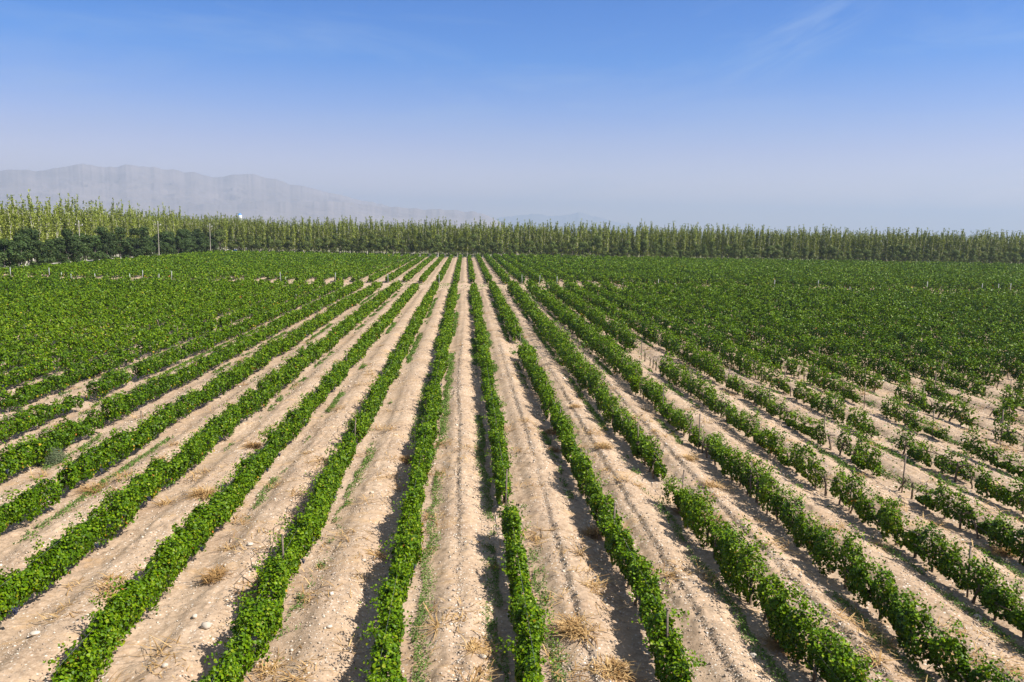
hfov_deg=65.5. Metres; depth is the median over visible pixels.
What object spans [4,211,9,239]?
poplar tree
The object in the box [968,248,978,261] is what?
broadleaf tree
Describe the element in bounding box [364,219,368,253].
poplar tree
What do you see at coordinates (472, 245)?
broadleaf tree
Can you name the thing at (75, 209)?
poplar tree
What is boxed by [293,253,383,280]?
vine row
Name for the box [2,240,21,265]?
broadleaf tree
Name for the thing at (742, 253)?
broadleaf tree
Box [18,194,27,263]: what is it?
poplar tree
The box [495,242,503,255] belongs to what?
broadleaf tree
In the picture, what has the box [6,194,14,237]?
poplar tree
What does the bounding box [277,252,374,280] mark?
vine row
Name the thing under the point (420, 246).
broadleaf tree
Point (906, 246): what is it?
broadleaf tree
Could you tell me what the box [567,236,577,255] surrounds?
broadleaf tree
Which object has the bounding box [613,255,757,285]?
vine row
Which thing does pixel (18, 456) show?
vine row
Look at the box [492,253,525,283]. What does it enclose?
vine row
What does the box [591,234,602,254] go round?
broadleaf tree
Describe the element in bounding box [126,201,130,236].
poplar tree
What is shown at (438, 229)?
poplar tree
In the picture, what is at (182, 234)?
broadleaf tree
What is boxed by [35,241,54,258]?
broadleaf tree
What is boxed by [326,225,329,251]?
poplar tree
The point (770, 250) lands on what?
broadleaf tree
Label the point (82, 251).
broadleaf tree
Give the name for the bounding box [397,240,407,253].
broadleaf tree
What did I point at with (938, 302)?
vine row
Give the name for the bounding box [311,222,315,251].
poplar tree
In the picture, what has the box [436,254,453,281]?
vine row
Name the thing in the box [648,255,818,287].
vine row
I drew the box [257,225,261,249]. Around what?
poplar tree
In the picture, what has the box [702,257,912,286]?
vine row
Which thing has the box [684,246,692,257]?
broadleaf tree
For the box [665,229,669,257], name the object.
poplar tree
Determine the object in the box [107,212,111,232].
poplar tree
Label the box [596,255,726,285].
vine row
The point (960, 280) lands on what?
vine row
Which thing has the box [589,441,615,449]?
dry grass clump
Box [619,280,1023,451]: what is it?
vine row
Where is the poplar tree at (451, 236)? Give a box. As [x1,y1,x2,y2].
[449,223,452,242]
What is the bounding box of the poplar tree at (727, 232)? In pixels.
[723,224,730,255]
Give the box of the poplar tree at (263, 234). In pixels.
[262,225,265,248]
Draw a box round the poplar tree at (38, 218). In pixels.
[33,196,43,241]
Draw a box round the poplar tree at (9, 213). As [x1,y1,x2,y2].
[5,197,13,239]
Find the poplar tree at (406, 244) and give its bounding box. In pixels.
[405,229,407,253]
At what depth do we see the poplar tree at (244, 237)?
280.66 m
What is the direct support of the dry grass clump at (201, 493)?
on the field ground at (30, 665)
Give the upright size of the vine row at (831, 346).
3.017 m
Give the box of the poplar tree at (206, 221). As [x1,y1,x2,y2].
[205,214,208,235]
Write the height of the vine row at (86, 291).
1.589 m
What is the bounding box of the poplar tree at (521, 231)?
[519,226,522,253]
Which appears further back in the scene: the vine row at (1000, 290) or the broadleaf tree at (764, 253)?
the broadleaf tree at (764, 253)
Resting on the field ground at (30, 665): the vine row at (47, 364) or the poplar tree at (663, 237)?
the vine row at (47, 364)
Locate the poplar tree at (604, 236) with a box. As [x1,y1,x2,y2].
[603,231,606,246]
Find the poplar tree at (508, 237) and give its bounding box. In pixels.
[505,224,511,253]
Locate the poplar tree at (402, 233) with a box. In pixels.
[400,223,404,255]
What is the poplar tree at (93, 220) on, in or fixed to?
on the ground at (337, 250)
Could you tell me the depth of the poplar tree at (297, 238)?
287.58 m
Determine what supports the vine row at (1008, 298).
on the field ground at (30, 665)
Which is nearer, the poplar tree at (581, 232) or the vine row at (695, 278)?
the vine row at (695, 278)
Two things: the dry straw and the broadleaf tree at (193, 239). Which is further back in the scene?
the broadleaf tree at (193, 239)
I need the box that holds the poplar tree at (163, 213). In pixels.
[162,202,166,231]
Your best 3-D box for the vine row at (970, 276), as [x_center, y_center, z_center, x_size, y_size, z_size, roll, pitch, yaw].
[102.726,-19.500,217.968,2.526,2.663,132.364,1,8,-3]
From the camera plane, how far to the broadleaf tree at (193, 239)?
253.42 m
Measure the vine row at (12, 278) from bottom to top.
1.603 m
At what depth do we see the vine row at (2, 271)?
170.02 m
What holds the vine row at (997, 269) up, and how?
on the field ground at (30, 665)
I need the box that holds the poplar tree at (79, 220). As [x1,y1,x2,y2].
[75,209,82,232]
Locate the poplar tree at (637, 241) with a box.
[635,234,640,255]
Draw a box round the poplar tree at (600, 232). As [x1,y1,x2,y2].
[598,222,602,255]
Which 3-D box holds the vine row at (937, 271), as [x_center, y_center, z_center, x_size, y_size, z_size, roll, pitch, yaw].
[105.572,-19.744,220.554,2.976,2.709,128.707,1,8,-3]
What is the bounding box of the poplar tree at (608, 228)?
[606,222,609,252]
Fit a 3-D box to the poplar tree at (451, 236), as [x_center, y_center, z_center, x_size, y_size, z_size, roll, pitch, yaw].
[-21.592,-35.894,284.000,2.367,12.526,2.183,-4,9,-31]
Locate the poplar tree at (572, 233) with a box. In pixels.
[569,223,573,249]
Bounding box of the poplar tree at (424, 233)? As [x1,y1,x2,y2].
[423,225,426,252]
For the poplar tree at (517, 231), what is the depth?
285.92 m
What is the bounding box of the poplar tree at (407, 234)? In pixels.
[405,225,410,252]
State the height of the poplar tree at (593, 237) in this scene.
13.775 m
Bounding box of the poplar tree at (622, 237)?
[620,226,625,255]
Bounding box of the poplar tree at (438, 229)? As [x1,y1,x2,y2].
[435,216,440,252]
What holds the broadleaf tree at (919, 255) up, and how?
on the ground at (337, 250)
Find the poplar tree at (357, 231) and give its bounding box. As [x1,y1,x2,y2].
[356,227,359,246]
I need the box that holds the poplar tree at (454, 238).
[452,228,456,251]
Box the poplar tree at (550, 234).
[548,219,553,253]
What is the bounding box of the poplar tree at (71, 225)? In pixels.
[66,211,74,236]
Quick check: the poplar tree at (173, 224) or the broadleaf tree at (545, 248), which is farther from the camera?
the broadleaf tree at (545, 248)
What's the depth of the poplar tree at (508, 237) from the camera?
286.12 m
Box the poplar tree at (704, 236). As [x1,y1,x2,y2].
[701,229,706,258]
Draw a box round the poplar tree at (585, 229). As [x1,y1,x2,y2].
[583,225,586,251]
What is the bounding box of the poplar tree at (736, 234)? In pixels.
[734,227,738,256]
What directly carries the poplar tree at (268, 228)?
on the ground at (337, 250)
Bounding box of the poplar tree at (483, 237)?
[482,227,485,257]
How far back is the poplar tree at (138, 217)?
238.22 m
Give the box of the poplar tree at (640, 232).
[638,219,641,250]
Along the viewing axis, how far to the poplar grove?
298.37 m
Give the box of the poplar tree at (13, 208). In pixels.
[10,195,18,235]
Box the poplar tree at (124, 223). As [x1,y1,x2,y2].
[122,216,128,242]
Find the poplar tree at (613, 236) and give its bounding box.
[610,228,615,248]
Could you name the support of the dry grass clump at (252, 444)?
on the field ground at (30, 665)
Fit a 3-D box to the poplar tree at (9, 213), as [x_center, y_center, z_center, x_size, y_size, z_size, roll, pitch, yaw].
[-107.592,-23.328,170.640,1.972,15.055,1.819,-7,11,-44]
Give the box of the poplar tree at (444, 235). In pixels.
[443,227,445,253]
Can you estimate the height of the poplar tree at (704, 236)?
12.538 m
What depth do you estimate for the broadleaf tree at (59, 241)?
172.50 m
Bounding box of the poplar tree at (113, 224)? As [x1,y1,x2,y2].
[110,213,115,256]
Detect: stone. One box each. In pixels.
[29,630,40,635]
[201,622,211,629]
[478,654,486,659]
[973,614,982,620]
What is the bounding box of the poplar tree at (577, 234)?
[574,228,578,254]
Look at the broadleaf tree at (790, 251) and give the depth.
287.04 m
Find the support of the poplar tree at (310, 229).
on the ground at (337, 250)
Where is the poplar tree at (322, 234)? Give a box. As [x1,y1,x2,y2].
[320,223,324,252]
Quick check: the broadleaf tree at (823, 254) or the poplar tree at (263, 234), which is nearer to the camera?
the poplar tree at (263, 234)
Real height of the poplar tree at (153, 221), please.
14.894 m
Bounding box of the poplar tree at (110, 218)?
[108,212,111,232]
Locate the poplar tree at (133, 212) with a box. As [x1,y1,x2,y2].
[131,211,136,236]
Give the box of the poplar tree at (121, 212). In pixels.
[120,199,125,235]
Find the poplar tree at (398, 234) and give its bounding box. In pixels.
[396,222,401,251]
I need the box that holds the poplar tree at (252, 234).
[251,226,255,250]
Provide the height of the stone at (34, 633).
0.096 m
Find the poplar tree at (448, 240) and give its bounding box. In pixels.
[447,229,450,255]
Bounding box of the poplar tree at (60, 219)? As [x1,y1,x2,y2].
[56,193,63,238]
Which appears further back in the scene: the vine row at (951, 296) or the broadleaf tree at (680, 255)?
the broadleaf tree at (680, 255)
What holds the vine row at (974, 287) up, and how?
on the field ground at (30, 665)
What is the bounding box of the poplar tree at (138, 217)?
[136,203,140,237]
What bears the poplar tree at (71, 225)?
on the ground at (337, 250)
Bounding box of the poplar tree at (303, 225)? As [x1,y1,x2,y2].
[300,217,305,251]
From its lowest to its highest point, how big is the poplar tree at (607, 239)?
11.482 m
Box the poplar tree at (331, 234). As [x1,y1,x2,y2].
[330,224,332,241]
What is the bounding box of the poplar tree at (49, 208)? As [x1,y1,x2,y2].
[44,197,52,235]
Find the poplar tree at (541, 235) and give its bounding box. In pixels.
[540,223,543,253]
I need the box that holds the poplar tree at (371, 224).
[369,219,373,239]
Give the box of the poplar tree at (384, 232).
[380,224,386,237]
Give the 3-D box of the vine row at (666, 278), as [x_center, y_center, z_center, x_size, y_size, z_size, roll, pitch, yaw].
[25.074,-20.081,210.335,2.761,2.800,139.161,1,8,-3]
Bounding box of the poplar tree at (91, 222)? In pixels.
[88,203,94,234]
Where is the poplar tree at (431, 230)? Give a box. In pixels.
[430,225,433,255]
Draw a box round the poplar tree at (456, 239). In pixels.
[454,226,459,256]
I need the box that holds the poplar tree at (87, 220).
[83,200,91,234]
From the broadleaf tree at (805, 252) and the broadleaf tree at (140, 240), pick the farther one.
the broadleaf tree at (805, 252)
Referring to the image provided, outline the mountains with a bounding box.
[0,164,640,234]
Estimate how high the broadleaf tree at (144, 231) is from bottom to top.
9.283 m
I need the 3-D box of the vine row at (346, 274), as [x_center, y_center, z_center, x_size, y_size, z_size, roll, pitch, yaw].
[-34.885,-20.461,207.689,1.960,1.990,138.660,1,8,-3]
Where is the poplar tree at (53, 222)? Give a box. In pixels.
[50,208,57,236]
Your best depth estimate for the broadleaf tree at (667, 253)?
284.57 m
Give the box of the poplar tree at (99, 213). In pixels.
[95,202,102,226]
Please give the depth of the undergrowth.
289.35 m
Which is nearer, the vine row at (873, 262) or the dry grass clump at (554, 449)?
the dry grass clump at (554, 449)
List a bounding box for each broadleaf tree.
[0,238,19,266]
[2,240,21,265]
[7,241,33,265]
[11,234,31,265]
[14,226,42,264]
[17,233,34,265]
[30,246,48,262]
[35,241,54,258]
[45,239,55,264]
[51,236,65,263]
[52,245,70,262]
[60,236,79,260]
[61,229,81,260]
[71,235,88,259]
[72,233,92,259]
[80,234,93,260]
[90,235,101,258]
[94,226,115,258]
[94,235,106,256]
[97,232,115,255]
[99,231,118,254]
[111,241,120,258]
[114,227,132,257]
[118,238,133,254]
[126,237,137,257]
[129,228,146,255]
[135,226,154,252]
[139,242,151,253]
[144,239,152,255]
[151,237,165,252]
[154,233,169,254]
[160,230,175,248]
[162,232,174,253]
[174,237,184,253]
[175,229,189,248]
[175,236,183,251]
[177,231,192,251]
[182,229,195,247]
[187,236,196,248]
[191,231,201,249]
[193,228,205,249]
[195,235,205,250]
[204,236,212,249]
[206,232,218,249]
[214,228,225,249]
[227,236,234,249]
[234,237,244,250]
[245,235,254,249]
[253,237,264,251]
[263,236,274,251]
[273,240,282,250]
[283,236,295,251]
[297,242,304,251]
[303,235,313,251]
[313,238,321,250]
[320,237,330,251]
[329,235,339,252]
[337,238,345,250]
[343,240,351,251]
[350,238,360,252]
[357,236,369,252]
[367,234,376,252]
[373,238,384,250]
[382,236,390,253]
[388,238,397,252]
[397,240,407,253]
[406,241,415,254]
[415,233,425,255]
[424,231,435,255]
[432,234,443,256]
[441,241,448,256]
[448,242,455,254]
[457,237,466,252]
[467,233,479,253]
[477,240,487,256]
[487,242,496,253]
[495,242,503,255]
[505,243,513,255]
[511,238,520,253]
[519,243,525,254]
[524,241,534,254]
[533,243,541,254]
[542,245,549,254]
[548,241,557,255]
[558,242,566,256]
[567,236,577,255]
[578,241,588,254]
[585,241,593,256]
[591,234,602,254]
[599,247,609,256]
[609,244,616,255]
[615,243,624,255]
[622,241,632,255]
[630,244,640,256]
[640,239,647,255]
[648,242,659,256]
[655,237,665,256]
[663,242,674,257]
[672,246,678,256]
[678,249,683,257]
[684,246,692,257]
[691,243,701,256]
[702,245,709,257]
[707,241,716,257]
[715,250,720,257]
[723,245,732,257]
[730,243,740,257]
[738,250,746,257]
[745,239,754,258]
[752,248,760,258]
[762,250,768,258]
[765,245,774,258]
[771,244,783,259]
[784,242,793,259]
[792,252,799,258]
[801,247,808,258]
[808,250,816,259]
[818,246,827,260]
[826,246,837,259]
[835,251,844,260]
[844,251,853,259]
[852,249,862,260]
[862,249,870,260]
[871,247,880,259]
[880,253,885,261]
[886,245,896,260]
[894,245,904,261]
[900,244,911,261]
[906,249,916,261]
[913,247,923,261]
[922,249,930,261]
[930,251,938,261]
[940,251,948,261]
[949,249,959,261]
[958,253,967,261]
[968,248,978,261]
[978,247,987,263]
[986,247,998,262]
[996,252,1003,262]
[1003,251,1011,262]
[1009,247,1021,263]
[1019,250,1023,262]
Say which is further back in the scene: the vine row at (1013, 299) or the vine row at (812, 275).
the vine row at (812, 275)
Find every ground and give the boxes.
[0,257,1023,681]
[23,230,1023,396]
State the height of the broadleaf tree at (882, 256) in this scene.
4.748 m
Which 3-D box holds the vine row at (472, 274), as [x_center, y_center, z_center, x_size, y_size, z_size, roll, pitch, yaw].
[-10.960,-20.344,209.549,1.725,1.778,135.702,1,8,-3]
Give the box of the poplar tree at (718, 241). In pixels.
[715,231,720,254]
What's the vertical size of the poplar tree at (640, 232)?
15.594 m
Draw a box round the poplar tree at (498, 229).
[496,218,500,253]
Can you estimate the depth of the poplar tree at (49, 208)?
192.52 m
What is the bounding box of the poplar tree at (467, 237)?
[464,223,469,255]
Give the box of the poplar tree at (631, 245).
[630,230,633,254]
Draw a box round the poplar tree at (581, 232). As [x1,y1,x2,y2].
[578,219,583,250]
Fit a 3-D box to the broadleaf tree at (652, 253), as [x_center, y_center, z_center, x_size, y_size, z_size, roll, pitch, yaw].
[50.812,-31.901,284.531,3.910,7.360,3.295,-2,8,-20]
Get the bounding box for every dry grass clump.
[68,479,113,497]
[178,484,223,500]
[196,562,236,583]
[240,440,263,448]
[398,454,411,463]
[542,428,555,434]
[544,608,603,643]
[549,445,560,452]
[579,523,604,540]
[586,650,640,681]
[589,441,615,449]
[666,504,679,514]
[677,453,700,461]
[746,616,806,665]
[982,544,1018,559]
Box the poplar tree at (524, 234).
[522,220,526,246]
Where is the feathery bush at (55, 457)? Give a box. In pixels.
[34,446,66,466]
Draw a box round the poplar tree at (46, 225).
[42,206,51,250]
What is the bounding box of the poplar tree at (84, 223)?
[82,212,87,234]
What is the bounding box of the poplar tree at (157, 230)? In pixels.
[153,217,158,235]
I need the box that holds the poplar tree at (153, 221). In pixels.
[150,209,155,235]
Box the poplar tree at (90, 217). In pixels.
[87,200,91,235]
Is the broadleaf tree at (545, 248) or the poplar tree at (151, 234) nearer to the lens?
the poplar tree at (151, 234)
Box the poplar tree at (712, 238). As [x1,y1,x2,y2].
[710,226,714,256]
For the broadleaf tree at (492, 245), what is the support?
on the ground at (337, 250)
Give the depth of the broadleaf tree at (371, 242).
278.80 m
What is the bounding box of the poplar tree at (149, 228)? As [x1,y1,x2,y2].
[147,217,151,252]
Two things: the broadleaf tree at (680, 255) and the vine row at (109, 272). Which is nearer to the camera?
the vine row at (109, 272)
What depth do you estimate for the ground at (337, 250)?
349.12 m
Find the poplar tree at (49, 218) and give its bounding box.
[45,201,54,238]
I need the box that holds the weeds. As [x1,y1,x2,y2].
[0,275,1023,681]
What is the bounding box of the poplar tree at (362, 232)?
[361,223,364,250]
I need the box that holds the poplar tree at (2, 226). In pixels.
[0,215,5,238]
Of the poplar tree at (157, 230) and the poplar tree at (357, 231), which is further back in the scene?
the poplar tree at (357, 231)
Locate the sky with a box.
[0,0,1023,241]
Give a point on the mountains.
(247, 196)
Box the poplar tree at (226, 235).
[224,218,228,250]
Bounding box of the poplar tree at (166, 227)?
[164,216,169,231]
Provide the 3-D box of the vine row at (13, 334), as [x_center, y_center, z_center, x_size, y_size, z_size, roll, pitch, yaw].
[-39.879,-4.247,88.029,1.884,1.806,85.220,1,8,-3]
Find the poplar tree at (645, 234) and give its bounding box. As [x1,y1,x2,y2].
[644,226,648,255]
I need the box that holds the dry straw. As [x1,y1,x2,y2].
[1,306,1023,681]
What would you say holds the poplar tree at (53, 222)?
on the ground at (337, 250)
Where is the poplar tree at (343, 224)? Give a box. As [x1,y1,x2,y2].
[342,216,345,251]
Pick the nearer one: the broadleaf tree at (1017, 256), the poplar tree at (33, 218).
the poplar tree at (33, 218)
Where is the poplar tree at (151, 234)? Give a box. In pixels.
[148,215,153,253]
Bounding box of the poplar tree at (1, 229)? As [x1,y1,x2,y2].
[0,215,4,238]
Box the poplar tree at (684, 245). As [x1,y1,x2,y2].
[681,229,686,254]
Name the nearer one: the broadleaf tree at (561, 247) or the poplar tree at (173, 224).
the poplar tree at (173, 224)
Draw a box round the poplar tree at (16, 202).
[15,200,21,263]
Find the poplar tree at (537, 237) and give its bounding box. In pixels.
[534,227,538,254]
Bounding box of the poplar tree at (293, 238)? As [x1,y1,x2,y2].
[291,225,296,250]
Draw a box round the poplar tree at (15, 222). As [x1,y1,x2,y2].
[12,209,19,238]
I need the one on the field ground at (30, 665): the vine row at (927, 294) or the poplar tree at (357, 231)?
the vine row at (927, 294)
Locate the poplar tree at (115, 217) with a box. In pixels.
[112,205,118,255]
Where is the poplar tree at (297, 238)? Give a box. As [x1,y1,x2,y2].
[295,223,299,250]
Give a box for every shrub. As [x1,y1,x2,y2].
[8,262,18,267]
[37,258,48,264]
[72,257,80,264]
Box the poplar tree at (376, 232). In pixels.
[374,224,377,252]
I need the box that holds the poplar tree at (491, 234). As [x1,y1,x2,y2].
[488,223,493,255]
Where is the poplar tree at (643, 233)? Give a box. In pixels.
[641,227,644,256]
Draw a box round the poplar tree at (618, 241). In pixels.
[616,226,620,251]
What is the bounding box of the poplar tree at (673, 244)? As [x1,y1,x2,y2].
[671,222,676,248]
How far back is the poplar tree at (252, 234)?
280.47 m
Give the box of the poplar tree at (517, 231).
[515,223,518,254]
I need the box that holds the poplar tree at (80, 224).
[79,209,82,257]
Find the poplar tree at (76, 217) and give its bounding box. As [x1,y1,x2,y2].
[73,197,80,232]
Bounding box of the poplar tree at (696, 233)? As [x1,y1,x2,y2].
[692,226,697,256]
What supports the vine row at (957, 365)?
on the field ground at (30, 665)
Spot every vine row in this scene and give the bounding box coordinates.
[0,250,221,270]
[0,250,231,275]
[0,272,27,277]
[0,272,61,285]
[0,273,95,290]
[0,274,114,294]
[0,274,130,299]
[0,275,41,281]
[0,275,72,288]
[0,275,157,303]
[0,276,170,310]
[0,276,192,315]
[0,276,213,323]
[0,276,236,332]
[0,276,254,345]
[0,277,287,371]
[0,278,269,354]
[0,279,307,388]
[0,279,325,413]
[0,279,343,441]
[0,279,363,482]
[0,280,402,620]
[0,281,382,535]
[10,250,241,275]
[30,249,250,275]
[43,283,420,681]
[48,250,258,275]
[64,250,266,276]
[82,250,274,277]
[102,251,286,276]
[117,250,294,277]
[141,251,300,277]
[156,251,311,277]
[169,251,321,278]
[187,252,330,279]
[191,281,439,681]
[206,252,337,278]
[232,252,349,277]
[245,253,355,277]
[265,252,365,278]
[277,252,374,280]
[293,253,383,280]
[314,253,392,280]
[334,253,400,280]
[351,253,409,280]
[352,280,458,681]
[367,253,417,281]
[385,254,427,281]
[402,254,435,281]
[419,254,444,282]
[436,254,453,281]
[453,254,462,282]
[467,254,475,282]
[469,281,561,681]
[476,253,492,282]
[484,252,510,283]
[487,281,710,681]
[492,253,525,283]
[501,253,543,283]
[507,279,892,681]
[510,253,560,283]
[519,254,576,283]
[524,278,1023,681]
[528,254,591,282]
[536,254,610,282]
[542,274,1023,638]
[545,254,628,284]
[554,254,641,283]
[562,254,658,285]
[562,279,1023,565]
[571,255,676,284]
[579,254,694,284]
[580,277,1023,514]
[588,254,706,286]
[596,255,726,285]
[600,279,1023,477]
[604,254,742,285]
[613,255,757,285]
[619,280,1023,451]
[622,255,775,286]
[630,255,786,285]
[635,278,1023,424]
[641,255,806,286]
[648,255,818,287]
[653,282,1023,408]
[654,255,843,287]
[665,256,862,288]
[672,256,870,289]
[672,281,1023,394]
[687,282,1023,381]
[688,257,885,288]
[693,257,901,288]
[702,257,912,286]
[709,258,928,288]
[709,281,1023,369]
[714,256,942,289]
[724,257,964,290]
[724,281,1023,360]
[730,258,983,290]
[739,257,998,290]
[748,284,1023,351]
[750,258,1011,290]
[758,258,1023,290]
[759,282,1023,344]
[764,258,1023,288]
[774,258,1023,284]
[779,281,1023,339]
[784,258,1023,282]
[790,259,1020,281]
[794,283,1023,332]
[797,258,1022,279]
[811,259,1021,279]
[817,284,1023,325]
[820,259,1023,278]
[823,259,1022,277]
[832,284,1023,324]
[836,259,1019,278]
[839,259,1023,276]
[847,259,1023,274]
[850,284,1023,321]
[863,284,1023,316]
[872,259,1023,271]
[880,260,1023,273]
[880,284,1023,310]
[889,260,1005,270]
[893,284,1023,308]
[895,261,1023,270]
[915,286,1023,306]
[916,261,1022,269]
[918,261,1022,268]
[932,261,1023,267]
[938,285,1023,303]
[946,261,1015,266]
[951,261,1023,266]
[958,286,1022,299]
[974,286,1023,299]
[984,285,1023,295]
[1001,285,1023,293]
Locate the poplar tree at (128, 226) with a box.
[125,213,129,236]
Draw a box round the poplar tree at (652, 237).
[649,232,654,255]
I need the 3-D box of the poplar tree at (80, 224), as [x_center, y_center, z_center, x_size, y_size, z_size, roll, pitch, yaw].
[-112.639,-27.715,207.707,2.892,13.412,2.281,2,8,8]
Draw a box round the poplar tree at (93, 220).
[91,207,96,234]
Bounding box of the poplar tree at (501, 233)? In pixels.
[498,225,503,248]
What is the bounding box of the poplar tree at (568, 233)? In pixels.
[565,224,570,253]
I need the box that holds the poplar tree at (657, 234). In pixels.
[654,226,659,248]
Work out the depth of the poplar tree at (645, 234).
287.54 m
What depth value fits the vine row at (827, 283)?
163.31 m
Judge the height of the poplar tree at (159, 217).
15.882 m
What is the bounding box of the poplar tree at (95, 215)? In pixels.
[92,200,99,234]
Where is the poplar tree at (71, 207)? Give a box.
[70,197,75,237]
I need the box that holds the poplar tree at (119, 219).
[116,202,121,237]
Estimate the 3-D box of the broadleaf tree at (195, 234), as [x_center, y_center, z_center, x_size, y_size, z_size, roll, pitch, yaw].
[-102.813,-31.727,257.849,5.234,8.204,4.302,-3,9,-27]
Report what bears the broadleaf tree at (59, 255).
on the field ground at (30, 665)
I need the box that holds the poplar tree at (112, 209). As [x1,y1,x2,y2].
[109,198,113,228]
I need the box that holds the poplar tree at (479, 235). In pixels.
[477,227,481,254]
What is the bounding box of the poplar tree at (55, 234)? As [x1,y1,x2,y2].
[51,206,60,238]
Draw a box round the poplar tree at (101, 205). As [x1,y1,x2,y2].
[98,196,103,225]
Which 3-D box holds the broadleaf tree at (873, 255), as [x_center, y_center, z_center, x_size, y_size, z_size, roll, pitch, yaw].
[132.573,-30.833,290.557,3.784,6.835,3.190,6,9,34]
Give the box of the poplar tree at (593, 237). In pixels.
[591,224,596,255]
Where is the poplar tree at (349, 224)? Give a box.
[347,215,351,246]
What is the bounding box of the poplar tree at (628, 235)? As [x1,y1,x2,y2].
[626,224,631,256]
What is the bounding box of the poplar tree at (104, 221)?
[102,214,106,228]
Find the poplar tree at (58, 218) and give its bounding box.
[54,202,61,237]
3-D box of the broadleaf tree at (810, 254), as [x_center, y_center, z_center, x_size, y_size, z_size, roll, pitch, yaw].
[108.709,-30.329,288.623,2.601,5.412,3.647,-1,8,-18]
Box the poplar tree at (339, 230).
[337,218,341,252]
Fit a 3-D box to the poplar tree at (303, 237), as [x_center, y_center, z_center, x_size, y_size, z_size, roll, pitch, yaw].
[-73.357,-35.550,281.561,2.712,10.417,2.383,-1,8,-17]
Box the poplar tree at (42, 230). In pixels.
[37,202,45,240]
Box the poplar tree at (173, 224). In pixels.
[170,211,175,236]
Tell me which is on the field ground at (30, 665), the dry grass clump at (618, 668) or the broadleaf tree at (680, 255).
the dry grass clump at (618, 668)
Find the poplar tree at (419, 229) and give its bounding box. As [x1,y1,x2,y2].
[418,220,422,255]
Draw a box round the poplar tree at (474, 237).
[474,218,476,256]
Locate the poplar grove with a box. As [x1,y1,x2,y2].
[0,201,1023,263]
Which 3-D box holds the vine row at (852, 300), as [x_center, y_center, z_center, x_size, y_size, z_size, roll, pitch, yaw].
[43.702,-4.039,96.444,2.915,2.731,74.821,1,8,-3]
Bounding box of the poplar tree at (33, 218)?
[28,198,35,260]
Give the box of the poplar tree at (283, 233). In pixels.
[281,224,286,249]
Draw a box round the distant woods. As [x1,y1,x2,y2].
[74,213,1018,245]
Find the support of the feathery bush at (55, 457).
on the field ground at (30, 665)
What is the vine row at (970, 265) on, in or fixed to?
on the field ground at (30, 665)
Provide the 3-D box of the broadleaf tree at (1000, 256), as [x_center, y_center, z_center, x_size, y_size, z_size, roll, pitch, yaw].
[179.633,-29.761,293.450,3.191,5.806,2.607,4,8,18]
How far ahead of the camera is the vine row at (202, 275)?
164.01 m
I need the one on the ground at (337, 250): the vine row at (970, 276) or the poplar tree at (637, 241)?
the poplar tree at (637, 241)
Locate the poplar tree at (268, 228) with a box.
[266,220,271,250]
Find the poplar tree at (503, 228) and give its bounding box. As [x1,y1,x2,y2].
[502,220,506,252]
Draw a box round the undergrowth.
[3,249,849,266]
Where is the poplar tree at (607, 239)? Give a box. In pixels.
[605,230,608,252]
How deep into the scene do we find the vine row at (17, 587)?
26.31 m
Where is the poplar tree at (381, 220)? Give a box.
[379,216,383,252]
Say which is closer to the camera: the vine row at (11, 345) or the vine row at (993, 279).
the vine row at (11, 345)
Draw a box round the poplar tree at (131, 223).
[128,205,134,237]
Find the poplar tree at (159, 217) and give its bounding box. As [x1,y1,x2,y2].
[157,205,161,231]
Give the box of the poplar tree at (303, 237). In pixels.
[301,226,305,252]
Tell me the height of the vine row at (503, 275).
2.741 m
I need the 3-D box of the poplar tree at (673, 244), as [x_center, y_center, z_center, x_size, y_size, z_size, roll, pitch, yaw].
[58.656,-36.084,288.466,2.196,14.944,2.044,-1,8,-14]
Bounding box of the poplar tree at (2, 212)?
[0,203,6,237]
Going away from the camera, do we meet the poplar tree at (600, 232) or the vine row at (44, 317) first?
the vine row at (44, 317)
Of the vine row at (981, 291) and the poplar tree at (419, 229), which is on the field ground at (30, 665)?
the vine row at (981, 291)
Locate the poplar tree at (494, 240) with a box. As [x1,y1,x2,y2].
[493,222,495,253]
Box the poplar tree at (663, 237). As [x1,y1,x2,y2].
[661,230,667,257]
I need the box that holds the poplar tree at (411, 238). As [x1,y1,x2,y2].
[410,224,414,245]
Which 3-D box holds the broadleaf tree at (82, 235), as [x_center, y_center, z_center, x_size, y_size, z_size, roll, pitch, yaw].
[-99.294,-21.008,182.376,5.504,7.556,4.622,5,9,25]
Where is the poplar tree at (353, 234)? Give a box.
[351,225,355,251]
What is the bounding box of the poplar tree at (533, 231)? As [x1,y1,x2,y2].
[531,227,535,245]
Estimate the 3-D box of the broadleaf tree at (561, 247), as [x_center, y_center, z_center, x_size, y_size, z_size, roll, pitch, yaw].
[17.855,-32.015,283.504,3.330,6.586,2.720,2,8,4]
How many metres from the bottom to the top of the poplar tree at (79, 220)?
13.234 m
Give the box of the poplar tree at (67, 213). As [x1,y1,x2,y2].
[63,193,70,228]
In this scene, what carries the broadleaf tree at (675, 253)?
on the field ground at (30, 665)
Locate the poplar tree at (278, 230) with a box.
[276,217,281,250]
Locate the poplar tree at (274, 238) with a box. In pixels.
[272,227,277,250]
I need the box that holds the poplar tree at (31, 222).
[27,189,35,260]
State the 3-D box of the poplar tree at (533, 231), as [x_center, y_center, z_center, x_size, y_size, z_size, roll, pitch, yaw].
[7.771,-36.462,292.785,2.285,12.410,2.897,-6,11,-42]
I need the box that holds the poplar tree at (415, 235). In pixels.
[414,226,417,253]
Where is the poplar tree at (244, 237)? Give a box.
[242,220,246,250]
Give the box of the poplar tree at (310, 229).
[308,223,312,250]
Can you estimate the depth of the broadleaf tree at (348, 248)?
277.99 m
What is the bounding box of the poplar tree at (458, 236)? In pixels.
[456,229,461,254]
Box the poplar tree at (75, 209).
[73,195,78,232]
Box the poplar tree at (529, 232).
[526,222,531,252]

